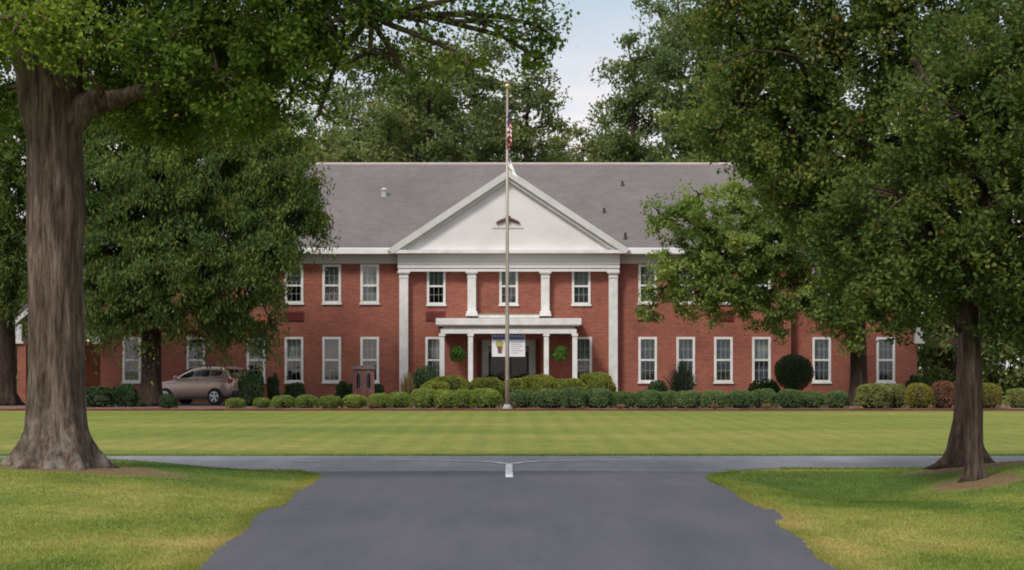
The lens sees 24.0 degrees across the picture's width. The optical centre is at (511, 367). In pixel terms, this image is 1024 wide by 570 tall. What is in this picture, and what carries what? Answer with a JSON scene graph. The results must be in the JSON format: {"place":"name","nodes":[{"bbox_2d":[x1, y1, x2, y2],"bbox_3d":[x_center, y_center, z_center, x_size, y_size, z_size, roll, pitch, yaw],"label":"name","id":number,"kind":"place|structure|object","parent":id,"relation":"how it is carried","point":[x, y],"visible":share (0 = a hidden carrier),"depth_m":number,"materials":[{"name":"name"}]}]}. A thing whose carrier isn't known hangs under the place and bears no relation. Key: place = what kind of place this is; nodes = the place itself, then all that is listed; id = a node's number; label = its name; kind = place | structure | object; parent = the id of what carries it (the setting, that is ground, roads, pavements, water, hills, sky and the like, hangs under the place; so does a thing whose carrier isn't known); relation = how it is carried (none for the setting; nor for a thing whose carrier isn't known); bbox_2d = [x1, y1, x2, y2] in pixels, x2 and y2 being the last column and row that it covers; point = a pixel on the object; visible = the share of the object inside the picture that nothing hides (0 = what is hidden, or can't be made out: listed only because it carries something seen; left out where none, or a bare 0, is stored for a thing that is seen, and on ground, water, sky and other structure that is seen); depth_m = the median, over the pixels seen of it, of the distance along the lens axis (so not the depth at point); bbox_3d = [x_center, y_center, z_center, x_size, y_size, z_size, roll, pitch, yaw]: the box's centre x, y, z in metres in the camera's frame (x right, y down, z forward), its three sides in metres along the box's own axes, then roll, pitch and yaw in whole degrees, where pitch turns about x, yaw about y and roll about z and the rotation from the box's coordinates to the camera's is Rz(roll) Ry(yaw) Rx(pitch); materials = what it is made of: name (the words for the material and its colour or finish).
{"place":"outdoors","nodes":[
{"label":"outdoors","id":0,"kind":"place"},
{"bbox_2d":[101,163,916,402],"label":"brick building","id":1,"kind":"structure","parent":0,"point":[411,279],"depth_m":115.80,"materials":[{"name":"red brick"}]},
{"bbox_2d":[121,337,140,383],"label":"window","id":2,"kind":"structure","parent":1,"relation":"in","point":[130,374],"depth_m":116.57,"materials":[{"name":"white paint"}]},
{"bbox_2d":[186,337,204,369],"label":"window","id":3,"kind":"structure","parent":1,"relation":"in","point":[189,362],"depth_m":116.57,"materials":[{"name":"white paint"}]},
{"bbox_2d":[247,337,265,383],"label":"window","id":4,"kind":"structure","parent":1,"relation":"in","point":[250,359],"depth_m":115.98,"materials":[{"name":"white paint"}]},
{"bbox_2d":[284,337,303,383],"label":"window","id":5,"kind":"structure","parent":1,"relation":"in","point":[294,345],"depth_m":115.98,"materials":[{"name":"white paint"}]},
{"bbox_2d":[285,264,303,304],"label":"window","id":6,"kind":"structure","parent":1,"relation":"in","point":[300,302],"depth_m":115.81,"materials":[{"name":"white paint"}]},
{"bbox_2d":[321,337,340,383],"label":"window","id":7,"kind":"structure","parent":1,"relation":"in","point":[331,346],"depth_m":115.98,"materials":[{"name":"white paint"}]},
{"bbox_2d":[321,264,341,304],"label":"window","id":8,"kind":"structure","parent":1,"relation":"in","point":[331,294],"depth_m":115.98,"materials":[{"name":"white paint"}]},
{"bbox_2d":[359,264,379,304],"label":"window","id":9,"kind":"structure","parent":1,"relation":"in","point":[369,274],"depth_m":115.98,"materials":[{"name":"white paint"}]},
{"bbox_2d":[360,337,379,383],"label":"window","id":10,"kind":"structure","parent":1,"relation":"in","point":[369,346],"depth_m":115.98,"materials":[{"name":"white paint"}]},
{"bbox_2d":[425,337,439,376],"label":"window","id":11,"kind":"structure","parent":1,"relation":"in","point":[432,344],"depth_m":115.86,"materials":[{"name":"white paint"}]},
{"bbox_2d":[426,268,445,305],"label":"window","id":12,"kind":"structure","parent":1,"relation":"in","point":[434,279],"depth_m":115.69,"materials":[{"name":"white paint"}]},
{"bbox_2d":[449,344,465,361],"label":"hanging fern","id":13,"kind":"object","parent":1,"relation":"hanging from","point":[457,353],"visible":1,"depth_m":113.52,"materials":[{"name":"plant"}]},
{"bbox_2d":[492,334,524,356],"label":"banner","id":14,"kind":"object","parent":1,"relation":"hanging from","point":[516,345],"visible":0.93,"depth_m":113.50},
{"bbox_2d":[499,268,518,305],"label":"window","id":15,"kind":"structure","parent":1,"relation":"in","point":[513,276],"depth_m":115.86,"materials":[{"name":"white paint"}]},
{"bbox_2d":[549,343,567,360],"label":"hanging fern","id":16,"kind":"object","parent":1,"relation":"hanging from","point":[559,353],"visible":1,"depth_m":113.52,"materials":[{"name":"plant"}]},
{"bbox_2d":[571,268,590,305],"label":"window","id":17,"kind":"structure","parent":1,"relation":"in","point":[581,281],"depth_m":115.86,"materials":[{"name":"white paint"}]},
{"bbox_2d":[577,337,591,378],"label":"window","id":18,"kind":"structure","parent":1,"relation":"in","point":[584,344],"depth_m":115.86,"materials":[{"name":"white paint"}]},
{"bbox_2d":[638,264,656,304],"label":"window","id":19,"kind":"structure","parent":1,"relation":"in","point":[642,270],"depth_m":115.98,"materials":[{"name":"white paint"}]},
{"bbox_2d":[638,337,657,383],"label":"window","id":20,"kind":"structure","parent":1,"relation":"in","point":[647,346],"depth_m":115.89,"materials":[{"name":"white paint"}]},
{"bbox_2d":[676,337,695,383],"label":"window","id":21,"kind":"structure","parent":1,"relation":"in","point":[685,346],"depth_m":115.98,"materials":[{"name":"white paint"}]},
{"bbox_2d":[713,337,733,383],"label":"window","id":22,"kind":"structure","parent":1,"relation":"in","point":[723,346],"depth_m":115.78,"materials":[{"name":"white paint"}]},
{"bbox_2d":[751,337,770,382],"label":"window","id":23,"kind":"structure","parent":1,"relation":"in","point":[761,348],"depth_m":115.98,"materials":[{"name":"white paint"}]},
{"bbox_2d":[812,337,831,383],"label":"window","id":24,"kind":"structure","parent":1,"relation":"in","point":[819,354],"depth_m":116.40,"materials":[{"name":"white paint"}]},
{"bbox_2d":[876,337,895,383],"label":"window","id":25,"kind":"structure","parent":1,"relation":"in","point":[885,352],"depth_m":116.57,"materials":[{"name":"white paint"}]},
{"bbox_2d":[0,369,1023,569],"bbox_3d":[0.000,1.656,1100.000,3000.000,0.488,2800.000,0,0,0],"label":"ground","id":26,"kind":"structure","parent":0,"point":[173,433],"depth_m":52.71,"materials":[{"name":"green plant"}]},
{"bbox_2d":[15,299,104,402],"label":"brick building wing","id":27,"kind":"object","parent":26,"relation":"on","point":[92,377],"visible":0.16,"depth_m":116.18,"materials":[{"name":"red brick"}]},
{"bbox_2d":[18,403,225,405],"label":"parking strip","id":28,"kind":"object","parent":26,"relation":"on","point":[200,404],"visible":0.18,"depth_m":110.83,"materials":[{"name":"asphalt"}]},
{"bbox_2d":[0,74,119,405],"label":"willow oak","id":29,"kind":"object","parent":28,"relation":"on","point":[13,176],"visible":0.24,"depth_m":106.94,"materials":[{"name":"green plant"}]},
{"bbox_2d":[162,365,242,404],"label":"parked car","id":30,"kind":"object","parent":28,"relation":"on","point":[212,386],"visible":0.62,"depth_m":109.61,"materials":[{"name":"paint"}]},
{"bbox_2d":[206,133,350,188],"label":"broadleaf tree","id":31,"kind":"object","parent":26,"relation":"on","point":[328,158],"visible":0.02,"depth_m":146.30,"materials":[{"name":"green plant"}]},
{"bbox_2d":[0,0,579,469],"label":"oak tree","id":32,"kind":"object","parent":26,"relation":"on","point":[230,58],"visible":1,"depth_m":34.83,"materials":[{"name":"green plant"}]},
{"bbox_2d":[295,118,410,162],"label":"broadleaf tree","id":33,"kind":"object","parent":26,"relation":"on","point":[338,140],"visible":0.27,"depth_m":148.64,"materials":[{"name":"green plant"}]},
{"bbox_2d":[311,31,453,162],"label":"broadleaf tree","id":34,"kind":"object","parent":26,"relation":"on","point":[360,97],"visible":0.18,"depth_m":158.28,"materials":[{"name":"green plant"}]},
{"bbox_2d":[345,27,517,162],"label":"broadleaf tree","id":35,"kind":"object","parent":26,"relation":"on","point":[430,126],"visible":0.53,"depth_m":150.14,"materials":[{"name":"green plant"}]},
{"bbox_2d":[415,31,536,162],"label":"broadleaf tree","id":36,"kind":"object","parent":26,"relation":"on","point":[485,84],"visible":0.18,"depth_m":157.59,"materials":[{"name":"green plant"}]},
{"bbox_2d":[0,408,1023,410],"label":"bed edging","id":37,"kind":"object","parent":26,"relation":"on","point":[550,409],"visible":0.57,"depth_m":95.00,"materials":[{"name":"brick"}]},
{"bbox_2d":[0,403,1023,408],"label":"planting bed","id":38,"kind":"object","parent":26,"relation":"on","point":[364,407],"visible":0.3,"depth_m":102.73,"materials":[{"name":"brown soil"}]},
{"bbox_2d":[86,386,113,406],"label":"shrub","id":39,"kind":"object","parent":38,"relation":"on","point":[96,397],"visible":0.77,"depth_m":103.53,"materials":[{"name":"green plant"}]},
{"bbox_2d":[110,383,142,406],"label":"shrub","id":40,"kind":"object","parent":38,"relation":"on","point":[128,395],"visible":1,"depth_m":104.05,"materials":[{"name":"green plant"}]},
{"bbox_2d":[158,393,177,407],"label":"shrub","id":41,"kind":"object","parent":38,"relation":"on","point":[168,400],"visible":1,"depth_m":101.26,"materials":[{"name":"green plant"}]},
{"bbox_2d":[82,78,340,406],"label":"willow oak","id":42,"kind":"object","parent":38,"relation":"on","point":[187,208],"visible":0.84,"depth_m":103.99,"materials":[{"name":"green plant"}]},
{"bbox_2d":[236,368,264,405],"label":"shrub","id":43,"kind":"object","parent":38,"relation":"on","point":[251,386],"visible":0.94,"depth_m":106.08,"materials":[{"name":"green plant"}]},
{"bbox_2d":[266,372,279,400],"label":"shrub","id":44,"kind":"object","parent":38,"relation":"on","point":[272,389],"visible":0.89,"depth_m":109.85,"materials":[{"name":"green plant"}]},
{"bbox_2d":[270,395,294,407],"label":"shrub","id":45,"kind":"object","parent":38,"relation":"on","point":[282,401],"visible":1,"depth_m":101.32,"materials":[{"name":"green plant"}]},
{"bbox_2d":[283,382,305,397],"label":"shrub","id":46,"kind":"object","parent":38,"relation":"on","point":[294,390],"visible":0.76,"depth_m":110.73,"materials":[{"name":"green plant"}]},
{"bbox_2d":[293,394,317,407],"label":"shrub","id":47,"kind":"object","parent":38,"relation":"on","point":[305,401],"visible":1,"depth_m":101.22,"materials":[{"name":"green plant"}]},
{"bbox_2d":[317,395,343,407],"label":"shrub","id":48,"kind":"object","parent":38,"relation":"on","point":[330,401],"visible":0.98,"depth_m":100.98,"materials":[{"name":"green plant"}]},
{"bbox_2d":[334,380,352,404],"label":"shrub","id":49,"kind":"object","parent":38,"relation":"on","point":[343,388],"visible":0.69,"depth_m":109.65,"materials":[{"name":"green plant"}]},
{"bbox_2d":[340,394,367,407],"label":"shrub","id":50,"kind":"object","parent":38,"relation":"on","point":[354,401],"visible":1,"depth_m":101.40,"materials":[{"name":"green plant"}]},
{"bbox_2d":[352,365,375,401],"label":"memorial stand","id":51,"kind":"object","parent":38,"relation":"on","point":[363,380],"visible":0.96,"depth_m":108.45,"materials":[{"name":"brown brick"}]},
{"bbox_2d":[367,393,392,407],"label":"shrub","id":52,"kind":"object","parent":38,"relation":"on","point":[383,400],"visible":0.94,"depth_m":100.88,"materials":[{"name":"green plant"}]},
{"bbox_2d":[389,392,412,407],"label":"shrub","id":53,"kind":"object","parent":38,"relation":"on","point":[400,399],"visible":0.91,"depth_m":101.74,"materials":[{"name":"green plant"}]},
{"bbox_2d":[398,370,415,394],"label":"grass clump","id":54,"kind":"object","parent":38,"relation":"on","point":[406,385],"visible":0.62,"depth_m":107.87,"materials":[{"name":"beige plant"}]},
{"bbox_2d":[409,388,434,407],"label":"shrub","id":55,"kind":"object","parent":38,"relation":"on","point":[422,398],"visible":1,"depth_m":100.94,"materials":[{"name":"green plant"}]},
{"bbox_2d":[412,364,436,389],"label":"shrub","id":56,"kind":"object","parent":38,"relation":"on","point":[421,375],"visible":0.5,"depth_m":108.53,"materials":[{"name":"green plant"}]},
{"bbox_2d":[419,380,450,406],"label":"shrub","id":57,"kind":"object","parent":38,"relation":"on","point":[433,385],"visible":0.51,"depth_m":104.23,"materials":[{"name":"green plant"}]},
{"bbox_2d":[431,389,458,407],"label":"shrub","id":58,"kind":"object","parent":38,"relation":"on","point":[443,398],"visible":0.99,"depth_m":100.82,"materials":[{"name":"green plant"}]},
{"bbox_2d":[432,375,472,406],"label":"shrub","id":59,"kind":"object","parent":38,"relation":"on","point":[456,382],"visible":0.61,"depth_m":104.98,"materials":[{"name":"green plant"}]},
{"bbox_2d":[453,388,475,407],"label":"shrub","id":60,"kind":"object","parent":38,"relation":"on","point":[463,395],"visible":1,"depth_m":101.09,"materials":[{"name":"green plant"}]},
{"bbox_2d":[470,388,503,407],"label":"shrub","id":61,"kind":"object","parent":38,"relation":"on","point":[487,398],"visible":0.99,"depth_m":100.99,"materials":[{"name":"green plant"}]},
{"bbox_2d":[471,377,504,405],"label":"shrub","id":62,"kind":"object","parent":38,"relation":"on","point":[497,384],"visible":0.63,"depth_m":105.51,"materials":[{"name":"green plant"}]},
{"bbox_2d":[503,83,511,408],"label":"flagpole","id":63,"kind":"object","parent":38,"relation":"on","point":[507,405],"visible":0.98,"depth_m":95.74,"materials":[{"name":"metal"}]},
{"bbox_2d":[509,389,535,407],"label":"shrub","id":64,"kind":"object","parent":38,"relation":"on","point":[520,398],"visible":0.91,"depth_m":101.58,"materials":[{"name":"green plant"}]},
{"bbox_2d":[520,373,560,406],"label":"shrub","id":65,"kind":"object","parent":38,"relation":"on","point":[539,381],"visible":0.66,"depth_m":104.61,"materials":[{"name":"green plant"}]},
{"bbox_2d":[531,388,563,407],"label":"shrub","id":66,"kind":"object","parent":38,"relation":"on","point":[545,398],"visible":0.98,"depth_m":101.02,"materials":[{"name":"green plant"}]},
{"bbox_2d":[555,378,588,390],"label":"shrub","id":67,"kind":"object","parent":38,"relation":"on","point":[568,382],"visible":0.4,"depth_m":105.56,"materials":[{"name":"green plant"}]},
{"bbox_2d":[559,386,587,407],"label":"shrub","id":68,"kind":"object","parent":38,"relation":"on","point":[573,397],"visible":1,"depth_m":100.77,"materials":[{"name":"green plant"}]},
{"bbox_2d":[579,372,616,405],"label":"shrub","id":69,"kind":"object","parent":38,"relation":"on","point":[594,380],"visible":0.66,"depth_m":106.07,"materials":[{"name":"green plant"}]},
{"bbox_2d":[584,388,613,407],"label":"shrub","id":70,"kind":"object","parent":38,"relation":"on","point":[599,397],"visible":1,"depth_m":100.95,"materials":[{"name":"green plant"}]},
{"bbox_2d":[609,391,635,407],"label":"shrub","id":71,"kind":"object","parent":38,"relation":"on","point":[627,399],"visible":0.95,"depth_m":100.95,"materials":[{"name":"green plant"}]},
{"bbox_2d":[631,389,663,407],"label":"shrub","id":72,"kind":"object","parent":38,"relation":"on","point":[646,398],"visible":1,"depth_m":100.95,"materials":[{"name":"green plant"}]},
{"bbox_2d":[658,390,674,407],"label":"shrub","id":73,"kind":"object","parent":38,"relation":"on","point":[668,399],"visible":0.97,"depth_m":101.23,"materials":[{"name":"green plant"}]},
{"bbox_2d":[672,390,702,407],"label":"shrub","id":74,"kind":"object","parent":38,"relation":"on","point":[687,399],"visible":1,"depth_m":101.02,"materials":[{"name":"green plant"}]},
{"bbox_2d":[699,389,730,407],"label":"shrub","id":75,"kind":"object","parent":38,"relation":"on","point":[713,396],"visible":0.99,"depth_m":100.85,"materials":[{"name":"green plant"}]},
{"bbox_2d":[727,389,754,407],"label":"shrub","id":76,"kind":"object","parent":38,"relation":"on","point":[742,398],"visible":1,"depth_m":100.94,"materials":[{"name":"green plant"}]},
{"bbox_2d":[747,379,780,393],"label":"shrub","id":77,"kind":"object","parent":38,"relation":"on","point":[761,384],"visible":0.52,"depth_m":111.77,"materials":[{"name":"green plant"}]},
{"bbox_2d":[750,388,778,407],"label":"shrub","id":78,"kind":"object","parent":38,"relation":"on","point":[764,396],"visible":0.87,"depth_m":101.63,"materials":[{"name":"green plant"}]},
{"bbox_2d":[634,118,942,405],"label":"spreading oak","id":79,"kind":"object","parent":38,"relation":"on","point":[764,252],"visible":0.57,"depth_m":106.20,"materials":[{"name":"green plant"}]},
{"bbox_2d":[775,389,805,407],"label":"shrub","id":80,"kind":"object","parent":38,"relation":"on","point":[788,398],"visible":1,"depth_m":100.76,"materials":[{"name":"green plant"}]},
{"bbox_2d":[773,353,814,390],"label":"globe shrub","id":81,"kind":"object","parent":38,"relation":"on","point":[793,371],"visible":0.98,"depth_m":109.97,"materials":[{"name":"green plant"}]},
{"bbox_2d":[799,391,826,407],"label":"shrub","id":82,"kind":"object","parent":38,"relation":"on","point":[814,399],"visible":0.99,"depth_m":101.07,"materials":[{"name":"green plant"}]},
{"bbox_2d":[823,390,849,407],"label":"shrub","id":83,"kind":"object","parent":38,"relation":"on","point":[836,399],"visible":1,"depth_m":100.80,"materials":[{"name":"green plant"}]},
{"bbox_2d":[853,383,893,407],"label":"shrub","id":84,"kind":"object","parent":38,"relation":"on","point":[874,395],"visible":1,"depth_m":100.49,"materials":[{"name":"green plant"}]},
{"bbox_2d":[884,383,906,407],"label":"shrub","id":85,"kind":"object","parent":38,"relation":"on","point":[899,394],"visible":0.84,"depth_m":101.13,"materials":[{"name":"green plant"}]},
{"bbox_2d":[904,382,936,407],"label":"shrub","id":86,"kind":"object","parent":38,"relation":"on","point":[918,396],"visible":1,"depth_m":100.53,"materials":[{"name":"plant"}]},
{"bbox_2d":[931,380,954,407],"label":"shrub","id":87,"kind":"object","parent":38,"relation":"on","point":[944,391],"visible":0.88,"depth_m":100.60,"materials":[{"name":"red plant"}]},
{"bbox_2d":[983,382,1002,407],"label":"shrub","id":88,"kind":"object","parent":38,"relation":"on","point":[992,395],"visible":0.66,"depth_m":100.61,"materials":[{"name":"plant"}]},
{"bbox_2d":[1004,388,1023,407],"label":"shrub","id":89,"kind":"object","parent":38,"relation":"on","point":[1014,398],"visible":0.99,"depth_m":101.72,"materials":[{"name":"green plant"}]},
{"bbox_2d":[448,54,578,162],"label":"broadleaf tree","id":90,"kind":"object","parent":26,"relation":"on","point":[528,95],"visible":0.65,"depth_m":148.96,"materials":[{"name":"green plant"}]},
{"bbox_2d":[536,119,653,162],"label":"broadleaf tree","id":91,"kind":"object","parent":26,"relation":"on","point":[593,155],"visible":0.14,"depth_m":164.17,"materials":[{"name":"green plant"}]},
{"bbox_2d":[585,29,683,162],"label":"pine tree","id":92,"kind":"object","parent":26,"relation":"on","point":[625,113],"visible":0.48,"depth_m":151.71,"materials":[{"name":"leaves"},{"name":"dark bark"}]},
{"bbox_2d":[621,0,708,161],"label":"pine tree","id":93,"kind":"object","parent":26,"relation":"on","point":[674,39],"visible":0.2,"depth_m":159.03,"materials":[{"name":"leaves"},{"name":"dark bark"}]},
{"bbox_2d":[643,0,771,162],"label":"pine tree","id":94,"kind":"object","parent":26,"relation":"on","point":[666,62],"visible":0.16,"depth_m":148.90,"materials":[{"name":"green plant"}]},
{"bbox_2d":[653,59,771,182],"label":"broadleaf tree","id":95,"kind":"object","parent":26,"relation":"on","point":[666,116],"visible":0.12,"depth_m":139.82,"materials":[{"name":"green plant"}]},
{"bbox_2d":[672,29,859,176],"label":"broadleaf tree","id":96,"kind":"object","parent":26,"relation":"on","point":[843,86],"visible":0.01,"depth_m":147.87,"materials":[{"name":"green plant"}]},
{"bbox_2d":[675,0,1023,469],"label":"maple tree","id":97,"kind":"object","parent":26,"relation":"on","point":[803,97],"visible":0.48,"depth_m":38.12,"materials":[{"name":"green plant"}]},
{"bbox_2d":[787,0,1023,482],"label":"maple tree","id":98,"kind":"object","parent":26,"relation":"on","point":[920,200],"visible":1,"depth_m":34.21,"materials":[{"name":"green plant"}]},
{"bbox_2d":[917,302,1009,387],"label":"broadleaf tree","id":99,"kind":"object","parent":26,"relation":"on","point":[935,356],"visible":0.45,"depth_m":127.30,"materials":[{"name":"green plant"}]},
{"bbox_2d":[926,285,1023,398],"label":"broadleaf tree","id":100,"kind":"object","parent":26,"relation":"on","point":[987,340],"visible":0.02,"depth_m":130.18,"materials":[{"name":"green plant"}]},
{"bbox_2d":[981,277,1023,395],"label":"broadleaf tree","id":101,"kind":"object","parent":26,"relation":"on","point":[1018,375],"visible":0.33,"depth_m":126.94,"materials":[{"name":"green plant"}]},
{"bbox_2d":[0,456,1023,471],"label":"cross road","id":102,"kind":"structure","parent":0,"point":[544,463],"depth_m":43.16,"materials":[{"name":"grey asphalt"}]},
{"bbox_2d":[0,0,1023,368],"label":"sky","id":103,"kind":"structure","parent":0,"point":[590,38],"materials":[{"name":"white"}]},
{"bbox_2d":[198,471,836,569],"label":"driveway","id":104,"kind":"structure","parent":0,"point":[518,520],"depth_m":25.71,"materials":[{"name":"grey asphalt"}]},
{"bbox_2d":[664,359,698,391],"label":"shrub","id":105,"kind":"object","parent":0,"point":[682,380],"visible":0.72,"depth_m":108.75,"materials":[{"name":"green plant"}]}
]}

